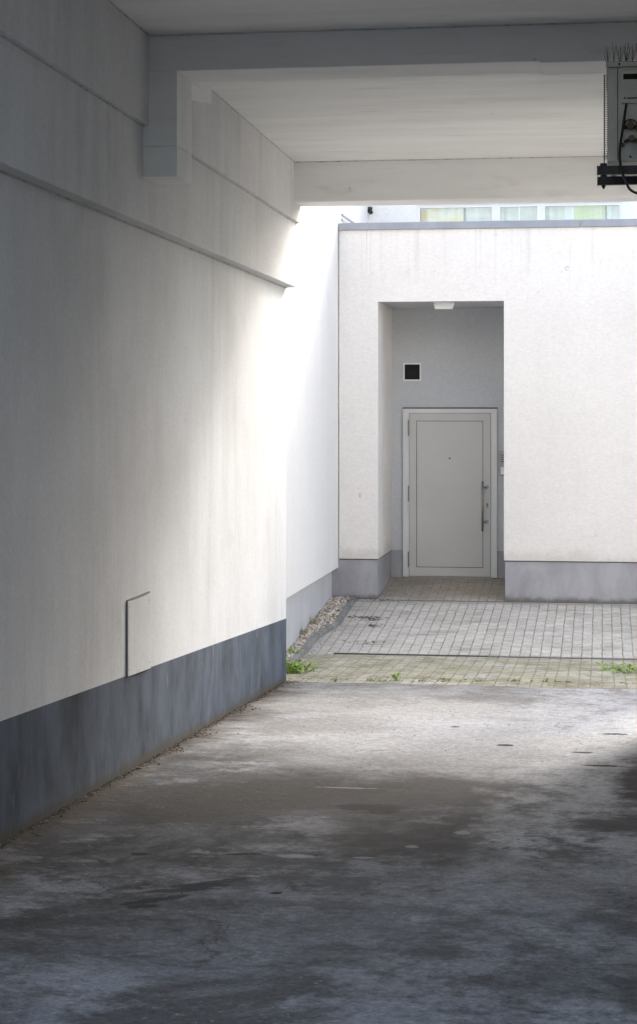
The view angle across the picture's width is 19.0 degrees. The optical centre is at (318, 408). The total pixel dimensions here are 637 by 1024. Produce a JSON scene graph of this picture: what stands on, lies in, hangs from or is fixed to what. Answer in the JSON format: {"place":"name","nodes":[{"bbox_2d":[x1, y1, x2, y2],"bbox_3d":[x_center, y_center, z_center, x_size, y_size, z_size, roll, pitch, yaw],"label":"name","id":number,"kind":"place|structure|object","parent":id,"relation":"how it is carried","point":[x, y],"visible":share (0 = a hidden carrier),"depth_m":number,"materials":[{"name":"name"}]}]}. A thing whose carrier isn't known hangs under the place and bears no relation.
{"place":"outdoors","nodes":[
{"label":"outdoors","id":0,"kind":"place"},
{"bbox_2d":[0,682,636,1023],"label":"driveway","id":1,"kind":"structure","parent":0,"point":[492,931],"depth_m":8.19,"materials":[{"name":"concrete"}]},
{"bbox_2d":[0,681,628,921],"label":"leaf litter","id":2,"kind":"object","parent":1,"relation":"on","point":[137,768],"visible":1,"depth_m":11.28,"materials":[{"name":"brown plant"}]},
{"bbox_2d":[285,577,636,688],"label":"yard paving","id":3,"kind":"structure","parent":0,"point":[537,630],"depth_m":20.04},
{"bbox_2d":[286,646,300,653],"bbox_3d":[-0.255,2.418,19.018,0.198,0.128,0.223,0,0,9],"label":"weed","id":4,"kind":"object","parent":3,"relation":"on","point":[290,650],"visible":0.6,"depth_m":19.04,"materials":[{"name":"green plant"}]},
{"bbox_2d":[286,650,303,668],"bbox_3d":[-0.230,2.511,18.531,0.064,0.254,1.442,0,0,4],"label":"kerb stone","id":5,"kind":"object","parent":3,"relation":"on","point":[298,656],"visible":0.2,"depth_m":18.68,"materials":[{"name":"concrete"}]},
{"bbox_2d":[286,659,308,673],"bbox_3d":[-0.241,2.345,17.453,0.314,0.154,0.366,0,0,-38],"label":"weed","id":6,"kind":"object","parent":3,"relation":"on","point":[293,668],"visible":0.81,"depth_m":17.42,"materials":[{"name":"green plant"}]},
{"bbox_2d":[300,624,308,634],"bbox_3d":[-0.238,2.343,20.314,0.363,0.193,0.384,0,0,9],"label":"grass tuft","id":7,"kind":"object","parent":3,"relation":"on","point":[301,632],"visible":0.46,"depth_m":20.31,"materials":[{"name":"green plant"}]},
{"bbox_2d":[290,660,320,671],"bbox_3d":[-0.112,2.380,17.614,0.328,0.096,0.272,0,0,9],"label":"weed","id":8,"kind":"object","parent":3,"relation":"on","point":[307,667],"visible":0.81,"depth_m":17.60,"materials":[{"name":"green plant"}]},
{"bbox_2d":[300,634,318,654],"bbox_3d":[-0.103,2.516,19.751,0.068,0.257,0.982,0,0,9],"label":"kerb stone","id":9,"kind":"object","parent":3,"relation":"on","point":[308,645],"visible":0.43,"depth_m":19.74,"materials":[{"name":"concrete"}]},
{"bbox_2d":[314,622,339,637],"bbox_3d":[0.090,2.462,20.624,0.064,0.242,0.778,0,0,17],"label":"kerb stone","id":10,"kind":"object","parent":3,"relation":"on","point":[322,632],"visible":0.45,"depth_m":20.57,"materials":[{"name":"concrete"}]},
{"bbox_2d":[286,596,378,664],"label":"gravel","id":11,"kind":"structure","parent":3,"relation":"on","point":[329,613],"depth_m":21.17,"materials":[{"name":"beige gravel"}]},
{"bbox_2d":[335,605,349,624],"bbox_3d":[0.271,2.398,21.474,0.064,0.282,0.935,0,0,8],"label":"kerb stone","id":12,"kind":"object","parent":3,"relation":"on","point":[344,612],"visible":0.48,"depth_m":21.44,"materials":[{"name":"concrete"}]},
{"bbox_2d":[346,595,356,609],"bbox_3d":[0.384,2.335,22.292,0.069,0.253,0.684,0,0,9],"label":"kerb stone","id":13,"kind":"object","parent":3,"relation":"on","point":[352,601],"visible":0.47,"depth_m":22.26,"materials":[{"name":"concrete"}]},
{"bbox_2d":[389,673,407,680],"bbox_3d":[0.697,2.363,16.815,0.159,0.075,0.123,0,0,-24],"label":"weed","id":14,"kind":"object","parent":3,"relation":"on","point":[395,676],"visible":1,"depth_m":16.80,"materials":[{"name":"green plant"}]},
{"bbox_2d":[288,579,626,684],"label":"yard litter","id":15,"kind":"object","parent":3,"relation":"on","point":[374,619],"visible":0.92,"depth_m":20.98,"materials":[{"name":"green plant"}]},
{"bbox_2d":[333,653,636,659],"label":"drain channel","id":16,"kind":"object","parent":3,"relation":"on","point":[487,656],"visible":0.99,"depth_m":19.19,"materials":[{"name":"metal"}]},
{"bbox_2d":[595,662,625,670],"bbox_3d":[2.745,2.430,17.906,0.306,0.085,0.256,0,0,9],"label":"weed","id":17,"kind":"object","parent":3,"relation":"on","point":[605,668],"visible":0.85,"depth_m":17.93,"materials":[{"name":"green plant"}]},
{"bbox_2d":[610,661,636,673],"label":"weed","id":18,"kind":"object","parent":3,"relation":"on","point":[629,666],"visible":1,"depth_m":17.64,"materials":[{"name":"green plant"}]},
{"bbox_2d":[321,682,608,688],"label":"ground","id":19,"kind":"structure","parent":0,"point":[464,685],"depth_m":16.66,"materials":[{"name":"concrete"}]},
{"bbox_2d":[0,0,636,842],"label":"passage building","id":20,"kind":"structure","parent":19,"relation":"on","point":[168,168],"depth_m":11.16,"materials":[{"name":"paint"}]},
{"bbox_2d":[126,591,150,676],"bbox_3d":[-1.078,1.356,11.421,0.016,0.472,0.567,0,0,9],"label":"access board","id":21,"kind":"object","parent":20,"relation":"attached to","point":[138,635],"visible":1,"depth_m":11.39,"materials":[{"name":"paint"}]},
{"bbox_2d":[597,162,636,188],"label":"wall bracket","id":22,"kind":"object","parent":20,"relation":"attached to","point":[604,170],"depth_m":9.80,"materials":[{"name":"black metal"}]},
{"bbox_2d":[604,61,636,193],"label":"air conditioner","id":23,"kind":"object","parent":22,"relation":"on","point":[621,105],"visible":0.98,"depth_m":9.78,"materials":[{"name":"metal"}]},
{"bbox_2d":[604,43,636,61],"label":"bird spikes","id":24,"kind":"object","parent":23,"relation":"on","point":[626,59],"visible":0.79,"depth_m":9.81,"materials":[{"name":"black metal"}]},
{"bbox_2d":[286,206,367,648],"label":"side house","id":25,"kind":"structure","parent":19,"relation":"on","point":[312,427],"depth_m":20.68,"materials":[{"name":"paint"}]},
{"bbox_2d":[332,219,636,604],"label":"entrance building","id":26,"kind":"structure","parent":19,"relation":"on","point":[523,351],"depth_m":22.41,"materials":[{"name":"paint"}]},
{"bbox_2d":[403,363,420,380],"bbox_3d":[1.180,-0.467,23.982,0.226,0.226,0.014,0,0,9],"label":"vent grille","id":27,"kind":"object","parent":26,"relation":"attached to","point":[411,371],"visible":1,"depth_m":23.98,"materials":[{"name":"black plastic"}]},
{"bbox_2d":[434,302,453,308],"bbox_3d":[1.493,-1.227,22.661,0.236,0.078,0.124,0,0,9],"label":"soffit light","id":28,"kind":"object","parent":26,"relation":"attached to","point":[443,305],"visible":1,"depth_m":22.61,"materials":[{"name":"white plastic"}]},
{"bbox_2d":[403,407,497,578],"bbox_3d":[1.643,1.052,23.851,1.187,2.144,0.134,0,0,8],"label":"door","id":29,"kind":"structure","parent":26,"relation":"in","point":[450,453],"depth_m":23.86,"materials":[{"name":"metal"}]},
{"bbox_2d":[500,451,503,475],"bbox_3d":[2.312,0.676,23.803,0.097,0.313,0.033,0,0,9],"label":"door intercom","id":30,"kind":"object","parent":26,"relation":"attached to","point":[501,463],"depth_m":23.79,"materials":[{"name":"metal"}]},
{"bbox_2d":[368,201,636,222],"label":"house","id":31,"kind":"structure","parent":19,"relation":"on","point":[508,211],"depth_m":25.33,"materials":[{"name":"paint"},{"name":"glass"}]},
{"bbox_2d":[417,204,493,221],"bbox_3d":[1.837,-2.348,25.416,1.026,0.735,0.158,0,0,8],"label":"window","id":32,"kind":"structure","parent":31,"relation":"in","point":[482,212],"depth_m":25.45,"materials":[{"name":"glass"}]},
{"bbox_2d":[497,204,539,220],"bbox_3d":[2.661,-2.348,25.293,0.561,0.735,0.157,0,0,8],"label":"window","id":33,"kind":"structure","parent":31,"relation":"in","point":[505,212],"depth_m":25.32,"materials":[{"name":"glass"}]},
{"bbox_2d":[542,202,621,219],"bbox_3d":[3.484,-2.348,25.170,1.045,0.735,0.158,0,0,8],"label":"window","id":34,"kind":"structure","parent":31,"relation":"in","point":[550,211],"depth_m":25.20,"materials":[{"name":"glass"}]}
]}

